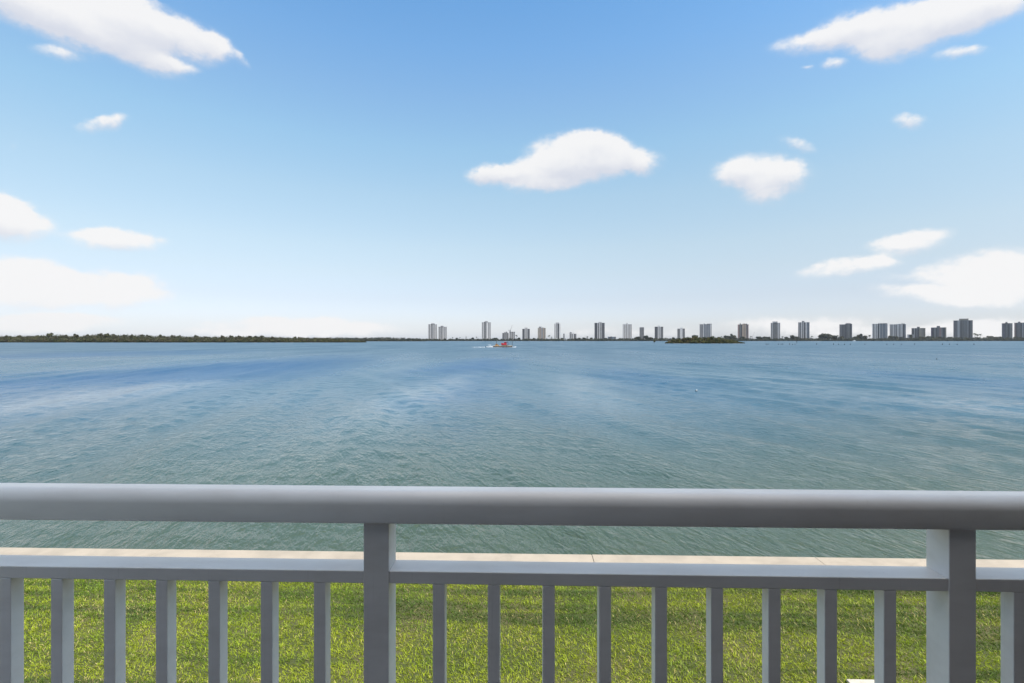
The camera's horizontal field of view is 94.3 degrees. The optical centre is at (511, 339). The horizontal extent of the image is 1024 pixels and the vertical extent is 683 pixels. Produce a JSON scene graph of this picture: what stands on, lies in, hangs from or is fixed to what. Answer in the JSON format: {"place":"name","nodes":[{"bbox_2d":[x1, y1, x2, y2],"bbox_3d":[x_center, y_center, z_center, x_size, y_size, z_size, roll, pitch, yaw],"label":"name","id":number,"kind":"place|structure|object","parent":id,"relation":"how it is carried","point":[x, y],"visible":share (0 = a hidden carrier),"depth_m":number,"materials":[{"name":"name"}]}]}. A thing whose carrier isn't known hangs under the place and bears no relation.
{"place":"outdoors","nodes":[
{"label":"outdoors","id":0,"kind":"place"},
{"bbox_2d":[0,341,1023,559],"bbox_3d":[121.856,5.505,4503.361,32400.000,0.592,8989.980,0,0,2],"label":"water","id":1,"kind":"structure","parent":0,"point":[882,415],"depth_m":29.72,"materials":[{"name":"blue liquid"}]},
{"bbox_2d":[0,483,1023,682],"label":"balcony railing","id":2,"kind":"object","parent":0,"point":[951,579],"visible":1,"depth_m":1.84,"materials":[{"name":"metal"}]},
{"bbox_2d":[0,0,1023,339],"label":"sky","id":3,"kind":"structure","parent":0,"point":[216,168],"materials":[{"name":"blue"}]},
{"bbox_2d":[24,578,1000,682],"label":"lawn","id":4,"kind":"structure","parent":0,"point":[510,657],"depth_m":7.36,"materials":[{"name":"plant"}]},
{"bbox_2d":[0,547,1023,567],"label":"seawall","id":5,"kind":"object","parent":4,"relation":"on","point":[509,557],"visible":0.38,"depth_m":9.81,"materials":[{"name":"concrete"}]},
{"bbox_2d":[846,679,873,682],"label":"paving slab","id":6,"kind":"structure","parent":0,"point":[859,681],"depth_m":6.35,"materials":[{"name":"concrete"}]},
{"bbox_3d":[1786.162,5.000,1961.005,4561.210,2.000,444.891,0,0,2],"label":"far shore ground","id":7,"kind":"structure","parent":0,"visible":0},
{"bbox_2d":[428,323,436,339],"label":"apartment tower","id":8,"kind":"structure","parent":7,"relation":"on","point":[432,331],"depth_m":1889.96,"materials":[{"name":"grey concrete"}]},
{"bbox_2d":[438,326,446,338],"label":"apartment tower","id":9,"kind":"structure","parent":7,"relation":"on","point":[442,332],"depth_m":1889.93,"materials":[{"name":"grey concrete"}]},
{"bbox_2d":[482,321,490,340],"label":"apartment tower","id":10,"kind":"structure","parent":7,"relation":"on","point":[486,329],"depth_m":1889.86,"materials":[{"name":"grey concrete"}]},
{"bbox_2d":[502,332,507,339],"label":"unfinished tower","id":11,"kind":"structure","parent":7,"relation":"on","point":[504,335],"depth_m":1889.46,"materials":[{"name":"grey concrete"}]},
{"bbox_2d":[509,331,514,338],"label":"unfinished tower","id":12,"kind":"structure","parent":7,"relation":"on","point":[511,335],"depth_m":1889.40,"materials":[{"name":"grey concrete"}]},
{"bbox_2d":[522,328,529,338],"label":"apartment tower","id":13,"kind":"structure","parent":7,"relation":"on","point":[525,333],"depth_m":1889.80,"materials":[{"name":"grey concrete"}]},
{"bbox_2d":[538,327,545,339],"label":"apartment tower","id":14,"kind":"structure","parent":7,"relation":"on","point":[541,332],"depth_m":1889.46,"materials":[{"name":"beige concrete"}]},
{"bbox_2d":[555,322,560,338],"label":"apartment tower","id":15,"kind":"structure","parent":7,"relation":"on","point":[557,330],"depth_m":1889.80,"materials":[{"name":"grey concrete"}]},
{"bbox_2d":[569,332,575,338],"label":"apartment block","id":16,"kind":"structure","parent":7,"relation":"on","point":[572,336],"depth_m":1890.01,"materials":[{"name":"white concrete"}]},
{"bbox_2d":[595,322,604,338],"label":"apartment tower","id":17,"kind":"structure","parent":7,"relation":"on","point":[599,329],"depth_m":1889.59,"materials":[{"name":"grey concrete"}]},
{"bbox_2d":[623,323,631,338],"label":"apartment tower","id":18,"kind":"structure","parent":7,"relation":"on","point":[627,330],"depth_m":1889.19,"materials":[{"name":"grey concrete"}]},
{"bbox_2d":[640,327,643,338],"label":"apartment tower","id":19,"kind":"structure","parent":7,"relation":"on","point":[641,332],"depth_m":1889.65,"materials":[{"name":"grey concrete"}]},
{"bbox_2d":[655,326,662,338],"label":"apartment tower","id":20,"kind":"structure","parent":7,"relation":"on","point":[658,332],"depth_m":1889.90,"materials":[{"name":"grey concrete"}]},
{"bbox_2d":[677,328,684,337],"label":"apartment tower","id":21,"kind":"structure","parent":7,"relation":"on","point":[680,332],"depth_m":1889.34,"materials":[{"name":"grey concrete"}]},
{"bbox_2d":[700,323,711,337],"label":"apartment tower","id":22,"kind":"structure","parent":7,"relation":"on","point":[705,330],"depth_m":1890.30,"materials":[{"name":"grey concrete"}]},
{"bbox_2d":[405,337,1023,340],"bbox_3d":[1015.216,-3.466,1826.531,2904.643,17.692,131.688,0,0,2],"label":"shore thicket","id":23,"kind":"object","parent":7,"relation":"on","point":[840,339],"visible":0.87,"depth_m":1814.01,"materials":[{"name":"green plant"}]},
{"bbox_2d":[738,323,748,337],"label":"apartment tower","id":24,"kind":"structure","parent":7,"relation":"on","point":[743,330],"depth_m":1888.87,"materials":[{"name":"beige concrete"}]},
{"bbox_2d":[771,321,779,338],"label":"apartment tower","id":25,"kind":"structure","parent":7,"relation":"on","point":[775,329],"depth_m":1889.74,"materials":[{"name":"grey concrete"}]},
{"bbox_2d":[798,321,809,337],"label":"apartment tower","id":26,"kind":"structure","parent":7,"relation":"on","point":[803,329],"depth_m":1889.27,"materials":[{"name":"grey concrete"}]},
{"bbox_2d":[823,334,831,338],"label":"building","id":27,"kind":"structure","parent":7,"relation":"on","point":[825,336],"depth_m":1824.84,"materials":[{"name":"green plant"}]},
{"bbox_2d":[839,323,851,337],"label":"apartment tower","id":28,"kind":"structure","parent":7,"relation":"on","point":[845,330],"depth_m":1890.37,"materials":[{"name":"grey concrete"}]},
{"bbox_2d":[872,323,887,338],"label":"apartment tower","id":29,"kind":"structure","parent":7,"relation":"on","point":[879,330],"depth_m":1889.28,"materials":[{"name":"white concrete"}]},
{"bbox_2d":[890,323,905,337],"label":"apartment tower","id":30,"kind":"structure","parent":7,"relation":"on","point":[898,330],"depth_m":1888.03,"materials":[{"name":"grey concrete"}]},
{"bbox_2d":[912,327,924,337],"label":"apartment block","id":31,"kind":"structure","parent":7,"relation":"on","point":[917,332],"depth_m":1890.32,"materials":[{"name":"grey concrete"}]},
{"bbox_2d":[931,326,945,337],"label":"apartment block","id":32,"kind":"structure","parent":7,"relation":"on","point":[938,331],"depth_m":1889.75,"materials":[{"name":"grey concrete"}]},
{"bbox_2d":[953,319,972,337],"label":"apartment tower","id":33,"kind":"structure","parent":7,"relation":"on","point":[962,328],"depth_m":1909.96,"materials":[{"name":"grey concrete"}]},
{"bbox_2d":[1002,322,1012,338],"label":"apartment tower","id":34,"kind":"structure","parent":7,"relation":"on","point":[1007,329],"depth_m":1890.22,"materials":[{"name":"grey concrete"}]},
{"bbox_2d":[1014,321,1023,337],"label":"apartment tower","id":35,"kind":"structure","parent":7,"relation":"on","point":[1018,329],"depth_m":1892.34,"materials":[{"name":"grey concrete"}]},
{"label":"bank ground","id":36,"kind":"structure","parent":0,"visible":0},
{"bbox_2d":[301,337,426,340],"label":"bank thicket","id":37,"kind":"object","parent":36,"relation":"on","point":[385,339],"visible":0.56,"depth_m":1517.21,"materials":[{"name":"green plant"}]},
{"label":"islet ground","id":38,"kind":"structure","parent":0,"visible":0},
{"bbox_2d":[665,336,744,342],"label":"islet mangroves","id":39,"kind":"object","parent":38,"relation":"on","point":[702,340],"visible":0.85,"depth_m":666.65,"materials":[{"name":"green plant"}]},
{"bbox_3d":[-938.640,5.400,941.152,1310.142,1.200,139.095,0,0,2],"label":"island ground","id":40,"kind":"structure","parent":0,"visible":0},
{"bbox_2d":[0,334,365,341],"bbox_3d":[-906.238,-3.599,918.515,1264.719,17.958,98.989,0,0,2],"label":"mangrove thicket","id":41,"kind":"object","parent":40,"relation":"on","point":[96,338],"visible":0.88,"depth_m":900.42,"materials":[{"name":"green plant"}]}
]}

